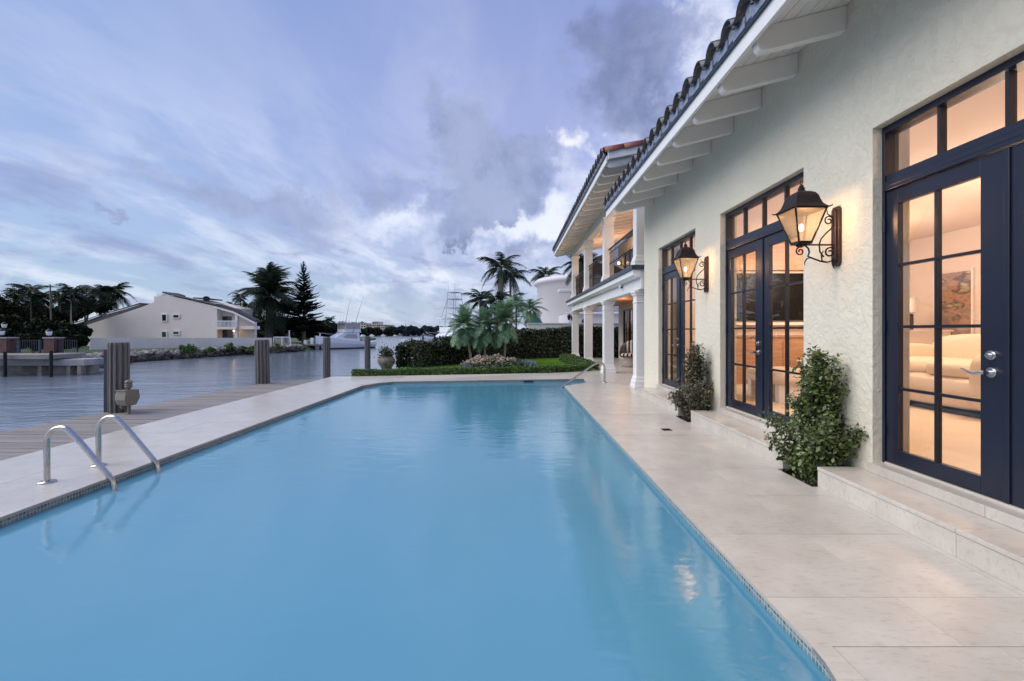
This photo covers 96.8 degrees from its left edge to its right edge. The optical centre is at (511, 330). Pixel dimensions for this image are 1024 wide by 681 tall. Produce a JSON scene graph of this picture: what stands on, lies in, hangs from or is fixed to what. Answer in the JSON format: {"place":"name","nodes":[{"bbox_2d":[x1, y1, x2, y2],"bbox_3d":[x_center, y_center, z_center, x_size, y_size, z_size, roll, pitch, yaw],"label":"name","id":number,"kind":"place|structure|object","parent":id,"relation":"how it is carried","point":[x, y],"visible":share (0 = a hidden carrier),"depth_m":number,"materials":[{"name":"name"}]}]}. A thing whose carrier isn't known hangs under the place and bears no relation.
{"place":"outdoors","nodes":[
{"label":"outdoors","id":0,"kind":"place"},
{"bbox_2d":[21,337,375,355],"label":"canal bank","id":1,"kind":"structure","parent":0,"point":[85,349],"depth_m":49.51,"materials":[{"name":"green stone"}]},
{"bbox_2d":[0,313,22,330],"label":"broadleaf tree","id":2,"kind":"object","parent":1,"relation":"on","point":[13,321],"visible":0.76,"depth_m":40.17,"materials":[{"name":"green plant"}]},
{"bbox_2d":[0,294,24,318],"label":"broadleaf tree","id":3,"kind":"object","parent":1,"relation":"on","point":[6,303],"visible":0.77,"depth_m":48.59,"materials":[{"name":"green plant"}]},
{"bbox_2d":[1,288,26,307],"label":"palm tree","id":4,"kind":"object","parent":1,"relation":"on","point":[11,290],"visible":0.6,"depth_m":49.78,"materials":[{"name":"green plant"}]},
{"bbox_2d":[0,327,27,336],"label":"broadleaf tree","id":5,"kind":"object","parent":1,"relation":"on","point":[9,332],"visible":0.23,"depth_m":36.53,"materials":[{"name":"green plant"}]},
{"bbox_2d":[6,304,34,322],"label":"broadleaf tree","id":6,"kind":"object","parent":1,"relation":"on","point":[26,316],"visible":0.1,"depth_m":52.25,"materials":[{"name":"green plant"}]},
{"bbox_2d":[14,332,44,352],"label":"broadleaf tree","id":7,"kind":"object","parent":1,"relation":"on","point":[33,336],"visible":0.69,"depth_m":36.54,"materials":[{"name":"green plant"}]},
{"bbox_2d":[5,283,57,320],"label":"palm tree","id":8,"kind":"object","parent":1,"relation":"on","point":[27,294],"visible":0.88,"depth_m":49.90,"materials":[{"name":"green plant"}]},
{"bbox_2d":[20,301,48,317],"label":"broadleaf tree","id":9,"kind":"object","parent":1,"relation":"on","point":[34,309],"visible":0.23,"depth_m":54.09,"materials":[{"name":"green plant"}]},
{"bbox_2d":[17,316,53,350],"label":"broadleaf tree","id":10,"kind":"object","parent":1,"relation":"on","point":[37,324],"visible":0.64,"depth_m":41.92,"materials":[{"name":"green plant"}]},
{"bbox_2d":[25,291,55,311],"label":"palm tree","id":11,"kind":"object","parent":1,"relation":"on","point":[45,297],"visible":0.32,"depth_m":52.09,"materials":[{"name":"green plant"}]},
{"bbox_2d":[49,284,51,319],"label":"bare pole","id":12,"kind":"object","parent":1,"relation":"on","point":[50,302],"visible":0.43,"depth_m":47.96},
{"bbox_2d":[32,309,72,322],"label":"broadleaf tree","id":13,"kind":"object","parent":1,"relation":"on","point":[56,314],"visible":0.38,"depth_m":49.49,"materials":[{"name":"green plant"}]},
{"bbox_2d":[44,328,75,349],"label":"broadleaf tree","id":14,"kind":"object","parent":1,"relation":"on","point":[65,333],"visible":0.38,"depth_m":37.91,"materials":[{"name":"green plant"}]},
{"bbox_2d":[41,291,80,316],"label":"palm tree","id":15,"kind":"object","parent":1,"relation":"on","point":[64,301],"visible":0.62,"depth_m":49.72,"materials":[{"name":"green plant"}]},
{"bbox_2d":[51,320,79,334],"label":"broadleaf tree","id":16,"kind":"object","parent":1,"relation":"on","point":[73,328],"visible":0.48,"depth_m":43.70,"materials":[{"name":"green plant"}]},
{"bbox_2d":[55,301,88,322],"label":"broadleaf tree","id":17,"kind":"object","parent":1,"relation":"on","point":[77,316],"visible":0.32,"depth_m":56.14,"materials":[{"name":"green plant"}]},
{"bbox_2d":[49,283,95,322],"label":"palm tree","id":18,"kind":"object","parent":1,"relation":"on","point":[72,293],"visible":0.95,"depth_m":49.93,"materials":[{"name":"green plant"}]},
{"bbox_2d":[72,333,89,351],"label":"broadleaf tree","id":19,"kind":"object","parent":1,"relation":"on","point":[82,340],"visible":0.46,"depth_m":40.07,"materials":[{"name":"green plant"}]},
{"bbox_2d":[77,325,93,336],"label":"broadleaf tree","id":20,"kind":"object","parent":1,"relation":"on","point":[86,331],"visible":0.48,"depth_m":49.85,"materials":[{"name":"green plant"}]},
{"bbox_2d":[78,297,97,345],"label":"broadleaf tree","id":21,"kind":"object","parent":1,"relation":"on","point":[94,306],"visible":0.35,"depth_m":57.82,"materials":[{"name":"green plant"}]},
{"bbox_2d":[78,287,107,299],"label":"palm tree","id":22,"kind":"object","parent":1,"relation":"on","point":[89,293],"visible":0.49,"depth_m":69.78,"materials":[{"name":"green plant"}]},
{"bbox_2d":[94,298,115,314],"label":"broadleaf tree","id":23,"kind":"object","parent":1,"relation":"on","point":[104,305],"visible":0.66,"depth_m":65.70,"materials":[{"name":"green plant"}]},
{"bbox_2d":[91,284,123,311],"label":"palm tree","id":24,"kind":"object","parent":1,"relation":"on","point":[110,291],"visible":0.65,"depth_m":72.46,"materials":[{"name":"green plant"}]},
{"bbox_2d":[98,282,136,309],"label":"palm tree","id":25,"kind":"object","parent":1,"relation":"on","point":[120,296],"visible":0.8,"depth_m":73.03,"materials":[{"name":"green plant"}]},
{"bbox_2d":[74,291,259,345],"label":"neighbour house","id":26,"kind":"structure","parent":1,"relation":"on","point":[170,315],"depth_m":60.00,"materials":[{"name":"white paint"}]},
{"bbox_2d":[222,316,231,326],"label":"window","id":27,"kind":"structure","parent":26,"relation":"in","point":[224,318],"depth_m":61.11,"materials":[{"name":"black glass"}]},
{"bbox_2d":[222,330,232,337],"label":"window","id":28,"kind":"structure","parent":26,"relation":"in","point":[225,333],"depth_m":61.10,"materials":[{"name":"black glass"}]},
{"bbox_2d":[27,324,314,337],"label":"distant trees","id":29,"kind":"object","parent":1,"relation":"on","point":[260,333],"visible":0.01,"depth_m":146.02,"materials":[{"name":"green plant"}]},
{"bbox_2d":[90,338,271,349],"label":"white fence","id":30,"kind":"object","parent":1,"relation":"on","point":[102,343],"visible":0.62,"depth_m":51.19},
{"bbox_2d":[178,343,197,356],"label":"bank bush","id":31,"kind":"object","parent":1,"relation":"on","point":[188,349],"visible":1,"depth_m":45.81,"materials":[{"name":"green plant"}]},
{"bbox_2d":[103,347,305,366],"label":"wet riprap","id":32,"kind":"object","parent":1,"relation":"on","point":[143,358],"visible":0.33,"depth_m":47.87,"materials":[{"name":"grey stone"}]},
{"bbox_2d":[87,343,301,357],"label":"riprap","id":33,"kind":"object","parent":32,"relation":"on","point":[133,354],"visible":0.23,"depth_m":45.10,"materials":[{"name":"grey stone"}]},
{"bbox_2d":[223,342,236,350],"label":"bank bush","id":34,"kind":"object","parent":32,"relation":"on","point":[229,346],"visible":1,"depth_m":51.68,"materials":[{"name":"green plant"}]},
{"bbox_2d":[230,293,249,306],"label":"palm tree","id":35,"kind":"object","parent":1,"relation":"on","point":[242,299],"visible":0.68,"depth_m":73.82,"materials":[{"name":"green plant"}]},
{"bbox_2d":[227,267,305,343],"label":"palm tree","id":36,"kind":"object","parent":1,"relation":"on","point":[268,289],"visible":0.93,"depth_m":68.75,"materials":[{"name":"green plant"}]},
{"bbox_2d":[253,262,288,279],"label":"palm tree","id":37,"kind":"object","parent":1,"relation":"on","point":[270,266],"visible":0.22,"depth_m":71.65,"materials":[{"name":"green plant"}]},
{"bbox_2d":[269,342,286,351],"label":"bank bush","id":38,"kind":"object","parent":1,"relation":"on","point":[277,346],"visible":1,"depth_m":56.85,"materials":[{"name":"green plant"}]},
{"bbox_2d":[273,337,290,345],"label":"white gate","id":39,"kind":"structure","parent":1,"relation":"on","point":[282,341],"depth_m":60.22,"materials":[{"name":"white"}]},
{"bbox_2d":[275,315,295,342],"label":"broadleaf tree","id":40,"kind":"object","parent":1,"relation":"on","point":[287,316],"visible":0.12,"depth_m":79.60,"materials":[{"name":"green plant"}]},
{"bbox_2d":[278,260,330,342],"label":"norfolk pine","id":41,"kind":"object","parent":1,"relation":"on","point":[305,325],"visible":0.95,"depth_m":71.35,"materials":[{"name":"green plant"}]},
{"bbox_2d":[293,323,315,340],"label":"broadleaf tree","id":42,"kind":"object","parent":1,"relation":"on","point":[298,335],"visible":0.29,"depth_m":77.66,"materials":[{"name":"green plant"}]},
{"bbox_2d":[314,322,334,336],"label":"broadleaf tree","id":43,"kind":"object","parent":1,"relation":"on","point":[330,331],"visible":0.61,"depth_m":81.06,"materials":[{"name":"green plant"}]},
{"bbox_2d":[0,0,738,328],"label":"sky","id":44,"kind":"structure","parent":0,"point":[387,148],"materials":[{"name":"blue"}]},
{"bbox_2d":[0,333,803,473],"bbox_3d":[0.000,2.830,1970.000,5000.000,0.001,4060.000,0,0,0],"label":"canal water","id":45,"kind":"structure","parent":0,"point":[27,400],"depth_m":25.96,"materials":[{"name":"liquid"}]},
{"bbox_2d":[3,352,6,376],"bbox_3d":[-31.200,2.305,28.000,0.180,2.050,0.181,0,0,0],"label":"dock pile","id":46,"kind":"object","parent":45,"relation":"in","point":[4,364],"visible":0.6,"depth_m":27.94,"materials":[{"name":"black wood"}]},
{"bbox_2d":[49,351,52,376],"bbox_3d":[-28.263,2.272,27.900,0.181,2.116,0.181,0,0,0],"label":"dock pile","id":47,"kind":"object","parent":45,"relation":"in","point":[50,363],"visible":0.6,"depth_m":27.84,"materials":[{"name":"black wood"}]},
{"bbox_2d":[0,353,103,374],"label":"neighbour dock","id":48,"kind":"object","parent":45,"relation":"in","point":[63,363],"visible":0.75,"depth_m":29.04,"materials":[{"name":"grey wood"}]},
{"bbox_2d":[0,337,18,352],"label":"brick pillar","id":49,"kind":"structure","parent":48,"relation":"on","point":[5,344],"depth_m":30.57,"materials":[{"name":"brown brick"}]},
{"bbox_2d":[11,340,43,352],"bbox_3d":[-32.966,1.182,30.755,2.479,1.176,0.130,0,0,0],"label":"iron fence","id":50,"kind":"object","parent":49,"relation":"attached to","point":[19,346],"visible":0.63,"depth_m":30.79,"materials":[{"name":"black metal"}]},
{"bbox_2d":[42,337,64,352],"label":"brick pillar","id":51,"kind":"structure","parent":48,"relation":"on","point":[51,343],"depth_m":30.51,"materials":[{"name":"brown brick"}]},
{"bbox_2d":[58,340,76,352],"bbox_3d":[-30.222,1.182,30.755,1.540,1.176,0.130,0,0,0],"label":"iron fence","id":52,"kind":"object","parent":48,"relation":"on","point":[60,346],"visible":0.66,"depth_m":30.79,"materials":[{"name":"black metal"}]},
{"bbox_2d":[104,342,129,412],"bbox_3d":[-6.532,2.260,7.520,0.347,4.140,0.284,0,0,0],"label":"mooring pile","id":53,"kind":"object","parent":45,"relation":"in","point":[116,365],"visible":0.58,"depth_m":7.42,"materials":[{"name":"grey wood"}]},
{"bbox_2d":[0,379,319,460],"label":"timber dock","id":54,"kind":"object","parent":45,"relation":"on","point":[20,441],"visible":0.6,"depth_m":6.89,"materials":[{"name":"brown wood"}]},
{"bbox_2d":[115,380,139,413],"bbox_3d":[-6.241,1.065,7.350,0.323,0.549,0.227,0,0,18],"label":"dock power box","id":55,"kind":"object","parent":54,"relation":"on","point":[128,397],"visible":1,"depth_m":7.28,"materials":[{"name":"metal"}]},
{"bbox_2d":[254,339,269,384],"bbox_3d":[-6.354,2.275,11.620,0.334,4.110,0.334,-1,0,0],"label":"mooring pile","id":56,"kind":"object","parent":45,"relation":"in","point":[262,362],"visible":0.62,"depth_m":11.50,"materials":[{"name":"grey wood"}]},
{"bbox_2d":[323,337,330,378],"bbox_3d":[-6.680,2.280,16.400,0.254,4.100,0.254,0,0,0],"label":"mooring pile","id":57,"kind":"object","parent":45,"relation":"in","point":[326,357],"visible":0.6,"depth_m":16.30,"materials":[{"name":"grey wood"}]},
{"bbox_2d":[315,296,376,349],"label":"sport boat","id":58,"kind":"object","parent":45,"relation":"on","point":[346,336],"visible":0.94,"depth_m":72.19,"materials":[{"name":"white plastic"}]},
{"bbox_2d":[365,336,370,368],"bbox_3d":[-6.160,2.280,19.400,0.244,4.100,0.244,0,0,0],"label":"mooring pile","id":59,"kind":"object","parent":45,"relation":"in","point":[367,352],"visible":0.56,"depth_m":19.31,"materials":[{"name":"grey wood"}]},
{"bbox_2d":[359,327,393,335],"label":"distant trees","id":60,"kind":"object","parent":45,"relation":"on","point":[375,331],"visible":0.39,"depth_m":248.50,"materials":[{"name":"green plant"}]},
{"bbox_2d":[422,284,473,340],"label":"sport boat","id":61,"kind":"object","parent":45,"relation":"on","point":[442,331],"visible":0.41,"depth_m":55.51,"materials":[{"name":"white"}]},
{"bbox_2d":[0,357,1023,680],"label":"pool deck","id":62,"kind":"structure","parent":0,"point":[846,589],"depth_m":3.00,"materials":[{"name":"stone"}]},
{"bbox_2d":[36,425,116,490],"bbox_3d":[-3.817,1.454,4.000,0.679,1.253,0.132,0,0,0],"label":"ladder rail","id":63,"kind":"object","parent":62,"relation":"on","point":[89,453],"visible":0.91,"depth_m":3.98,"materials":[{"name":"metal"}]},
{"bbox_2d":[89,414,160,472],"bbox_3d":[-3.817,1.454,4.500,0.679,1.253,0.132,0,0,0],"label":"ladder rail","id":64,"kind":"object","parent":62,"relation":"on","point":[133,436],"visible":0.68,"depth_m":4.48,"materials":[{"name":"metal"}]},
{"bbox_2d":[0,379,832,680],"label":"swimming pool","id":65,"kind":"structure","parent":62,"relation":"in","point":[478,531],"depth_m":2.73,"materials":[{"name":"liquid"}]},
{"bbox_2d":[559,362,606,387],"bbox_3d":[1.657,1.198,11.483,1.708,0.806,0.168,0,0,-21],"label":"pool handrail","id":66,"kind":"object","parent":62,"relation":"on","point":[579,374],"visible":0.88,"depth_m":11.64,"materials":[{"name":"metal"}]},
{"bbox_2d":[619,340,632,366],"bbox_3d":[4.440,0.840,16.929,0.878,0.980,0.810,0,0,35],"label":"wicker chair","id":67,"kind":"object","parent":62,"relation":"on","point":[626,351],"visible":0.57,"depth_m":16.97,"materials":[{"name":"fabric"}]},
{"bbox_2d":[552,0,1023,590],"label":"waterfront house","id":68,"kind":"structure","parent":62,"relation":"on","point":[772,106],"depth_m":4.13,"materials":[{"name":"paint"}]},
{"bbox_2d":[623,308,632,343],"bbox_3d":[5.280,0.145,20.400,0.080,2.270,2.000,0,0,0],"label":"door","id":69,"kind":"structure","parent":68,"relation":"in","point":[629,321],"depth_m":20.46,"materials":[{"name":"black paint"}]},
{"bbox_2d":[662,231,694,390],"bbox_3d":[3.092,-0.284,8.311,0.216,2.770,1.860,0,0,0],"label":"door","id":70,"kind":"structure","parent":68,"relation":"in","point":[668,272],"depth_m":8.47,"materials":[{"name":"paint"}]},
{"bbox_2d":[665,341,713,420],"bbox_3d":[2.680,0.775,6.865,0.651,1.261,0.886,0,0,0],"label":"planter shrub","id":71,"kind":"object","parent":68,"relation":"in","point":[697,392],"visible":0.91,"depth_m":6.80,"materials":[{"name":"green plant"}]},
{"bbox_2d":[670,240,708,292],"bbox_3d":[2.720,-0.972,6.920,0.506,0.809,0.344,0,0,0],"label":"wall lantern","id":72,"kind":"object","parent":68,"relation":"attached to","point":[685,253],"depth_m":6.89,"materials":[{"name":"metal"}]},
{"bbox_2d":[725,172,803,429],"bbox_3d":[3.092,-0.284,5.571,0.216,2.770,1.860,0,0,0],"label":"door","id":73,"kind":"structure","parent":68,"relation":"in","point":[761,241],"depth_m":5.61,"materials":[{"name":"paint"}]},
{"bbox_2d":[737,244,802,383],"bbox_3d":[5.500,-0.370,9.455,2.280,2.900,0.470,0,0,0],"label":"media cabinet","id":74,"kind":"object","parent":68,"relation":"on","point":[795,341],"visible":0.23,"depth_m":9.25,"materials":[{"name":"brown wood"}]},
{"bbox_2d":[737,273,802,324],"bbox_3d":[5.500,-0.670,9.605,1.800,1.100,0.170,0,0,0],"label":"television","id":75,"kind":"object","parent":68,"relation":"attached to","point":[795,302],"visible":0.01,"depth_m":9.62,"materials":[{"name":"black"}]},
{"bbox_2d":[772,180,841,267],"bbox_3d":[2.720,-0.972,4.150,0.506,0.809,0.344,0,0,0],"label":"wall lantern","id":76,"kind":"object","parent":68,"relation":"attached to","point":[802,201],"depth_m":4.12,"materials":[{"name":"metal"}]},
{"bbox_2d":[758,343,868,484],"bbox_3d":[2.668,0.763,4.161,0.678,1.299,0.834,0,0,0],"label":"planter shrub","id":77,"kind":"object","parent":68,"relation":"in","point":[816,423],"visible":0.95,"depth_m":4.04,"materials":[{"name":"green plant"}]},
{"bbox_2d":[901,128,909,452],"bbox_3d":[3.401,-0.361,4.060,0.057,2.882,0.500,0,0,0],"label":"curtain","id":78,"kind":"object","parent":68,"relation":"hanging from","point":[905,148],"visible":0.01,"depth_m":3.95,"materials":[{"name":"white fabric"}]},
{"bbox_2d":[910,330,953,344],"bbox_3d":[7.550,0.530,8.700,1.060,1.100,0.760,0,0,0],"label":"console","id":79,"kind":"object","parent":68,"relation":"on","point":[922,336],"visible":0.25,"depth_m":8.35,"materials":[{"name":"beige wood"}]},
{"bbox_2d":[910,298,916,329],"bbox_3d":[7.550,-0.320,8.700,0.280,0.600,0.280,0,0,0],"label":"table lamp","id":80,"kind":"object","parent":79,"relation":"on","point":[913,305],"visible":0.34,"depth_m":8.57,"materials":[{"name":"white"}]},
{"bbox_2d":[910,334,980,418],"bbox_3d":[6.410,0.560,6.500,1.720,1.040,2.440,0,0,0],"label":"sofa","id":81,"kind":"object","parent":68,"relation":"on","point":[959,351],"visible":0.37,"depth_m":6.26,"materials":[{"name":"beige fabric"}]},
{"bbox_2d":[882,51,1023,512],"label":"door","id":82,"kind":"structure","parent":68,"relation":"in","point":[996,157],"depth_m":2.96,"materials":[{"name":"paint"}]},
{"bbox_2d":[933,268,974,334],"bbox_3d":[8.477,-0.445,8.750,0.035,1.430,0.800,0,0,0],"label":"painting","id":83,"kind":"object","parent":68,"relation":"attached to","point":[958,298],"visible":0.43,"depth_m":8.62,"materials":[{"name":"paint"}]},
{"bbox_2d":[746,366,801,402],"bbox_3d":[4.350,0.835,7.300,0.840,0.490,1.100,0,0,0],"label":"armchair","id":84,"kind":"object","parent":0,"point":[779,385],"visible":0.42,"depth_m":6.86,"materials":[{"name":"beige fabric"}]},
{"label":"far shore","id":85,"kind":"structure","parent":0,"visible":0},
{"bbox_2d":[360,322,393,334],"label":"apartment building","id":86,"kind":"structure","parent":85,"relation":"on","point":[381,326],"depth_m":271.00,"materials":[{"name":"white concrete"}]},
{"bbox_2d":[387,325,450,335],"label":"distant mangroves","id":87,"kind":"object","parent":85,"relation":"on","point":[409,330],"visible":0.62,"depth_m":256.08,"materials":[{"name":"green plant"}]},
{"label":"lawn","id":88,"kind":"structure","parent":0,"visible":0},
{"bbox_2d":[374,342,396,368],"bbox_3d":[-4.247,0.870,15.517,0.768,0.959,0.669,0,0,-42],"label":"stone urn","id":89,"kind":"object","parent":88,"relation":"on","point":[386,359],"visible":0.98,"depth_m":15.34,"materials":[{"name":"stone"}]},
{"bbox_2d":[443,304,481,358],"bbox_3d":[-1.861,0.150,17.410,1.701,2.407,1.828,0,0,0],"label":"feather palm","id":90,"kind":"object","parent":88,"relation":"on","point":[460,335],"visible":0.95,"depth_m":17.16,"materials":[{"name":"green plant"}]},
{"bbox_2d":[351,364,591,375],"bbox_3d":[-1.046,1.228,14.277,7.607,0.271,0.771,0,0,-14],"label":"border hedge","id":91,"kind":"object","parent":88,"relation":"on","point":[449,370],"visible":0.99,"depth_m":14.09,"materials":[{"name":"green plant"}]},
{"bbox_2d":[465,306,505,356],"bbox_3d":[-1.095,0.205,17.558,1.809,2.290,1.665,0,0,-18],"label":"feather palm","id":92,"kind":"object","parent":88,"relation":"on","point":[484,334],"visible":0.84,"depth_m":17.36,"materials":[{"name":"green plant"}]},
{"bbox_2d":[460,353,536,367],"bbox_3d":[-0.482,1.094,16.869,3.000,0.577,1.728,0,0,0],"label":"flower bed","id":93,"kind":"object","parent":88,"relation":"on","point":[496,360],"visible":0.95,"depth_m":16.64,"materials":[{"name":"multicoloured plant"}]},
{"bbox_2d":[401,358,596,370],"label":"grass","id":94,"kind":"structure","parent":88,"relation":"on","point":[544,361],"depth_m":18.53,"materials":[{"name":"green plant"}]},
{"bbox_2d":[394,324,618,367],"bbox_3d":[0.704,0.523,20.864,13.070,1.737,3.129,0,0,-35],"label":"tall hedge","id":95,"kind":"object","parent":88,"relation":"on","point":[552,342],"visible":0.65,"depth_m":20.95,"materials":[{"name":"green plant"}]},
{"bbox_2d":[486,297,528,356],"bbox_3d":[-0.197,-0.007,17.796,1.915,2.715,1.786,0,0,-31],"label":"feather palm","id":96,"kind":"object","parent":88,"relation":"on","point":[504,310],"visible":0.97,"depth_m":17.47,"materials":[{"name":"green plant"}]},
{"bbox_2d":[559,353,599,369],"bbox_3d":[2.552,1.175,17.802,0.765,0.383,5.058,0,0,-2],"label":"corner hedge","id":97,"kind":"object","parent":88,"relation":"on","point":[570,359],"visible":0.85,"depth_m":17.60,"materials":[{"name":"green plant"}]},
{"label":"right bank","id":98,"kind":"structure","parent":0,"visible":0},
{"bbox_2d":[459,289,495,321],"bbox_3d":[-2.337,-0.559,32.087,2.858,4.978,3.018,0,0,0],"label":"palm tree","id":99,"kind":"object","parent":98,"relation":"on","point":[479,301],"visible":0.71,"depth_m":31.82,"materials":[{"name":"green plant"}]},
{"bbox_2d":[478,291,511,331],"bbox_3d":[-1.032,-0.342,30.102,2.474,4.544,2.714,0,0,0],"label":"palm tree","id":100,"kind":"object","parent":98,"relation":"on","point":[491,298],"visible":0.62,"depth_m":29.80,"materials":[{"name":"green plant"}]},
{"bbox_2d":[476,251,526,331],"bbox_3d":[-0.824,-1.912,33.887,3.500,7.683,3.749,0,0,-32],"label":"palm tree","id":101,"kind":"object","parent":98,"relation":"on","point":[499,267],"visible":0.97,"depth_m":33.84,"materials":[{"name":"green plant"}]},
{"bbox_2d":[492,269,531,323],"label":"palm tree","id":102,"kind":"object","parent":98,"relation":"on","point":[517,276],"visible":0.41,"depth_m":41.94,"materials":[{"name":"green plant"}]},
{"bbox_2d":[501,293,527,327],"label":"palm tree","id":103,"kind":"object","parent":98,"relation":"on","point":[517,299],"visible":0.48,"depth_m":29.92,"materials":[{"name":"green plant"}]},
{"bbox_2d":[513,298,547,326],"bbox_3d":[1.015,-0.052,28.078,2.052,3.964,2.304,0,0,-18],"label":"palm tree","id":104,"kind":"object","parent":98,"relation":"on","point":[528,307],"visible":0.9,"depth_m":27.82,"materials":[{"name":"green plant"}]},
{"bbox_2d":[528,266,561,292],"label":"palm tree","id":105,"kind":"object","parent":98,"relation":"on","point":[542,272],"visible":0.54,"depth_m":54.92,"materials":[{"name":"green plant"}]},
{"bbox_2d":[527,323,618,330],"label":"garden wall","id":106,"kind":"structure","parent":98,"relation":"on","point":[538,326],"depth_m":24.60,"materials":[{"name":"white paint"}]},
{"bbox_2d":[534,273,618,322],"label":"curved villa","id":107,"kind":"object","parent":98,"relation":"on","point":[554,293],"visible":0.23,"depth_m":44.35,"materials":[{"name":"white paint"}]},
{"bbox_2d":[560,252,598,311],"bbox_3d":[6.006,-2.481,40.252,3.726,8.822,3.670,0,0,27],"label":"palm tree","id":108,"kind":"object","parent":98,"relation":"on","point":[581,265],"visible":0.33,"depth_m":39.70,"materials":[{"name":"green plant"}]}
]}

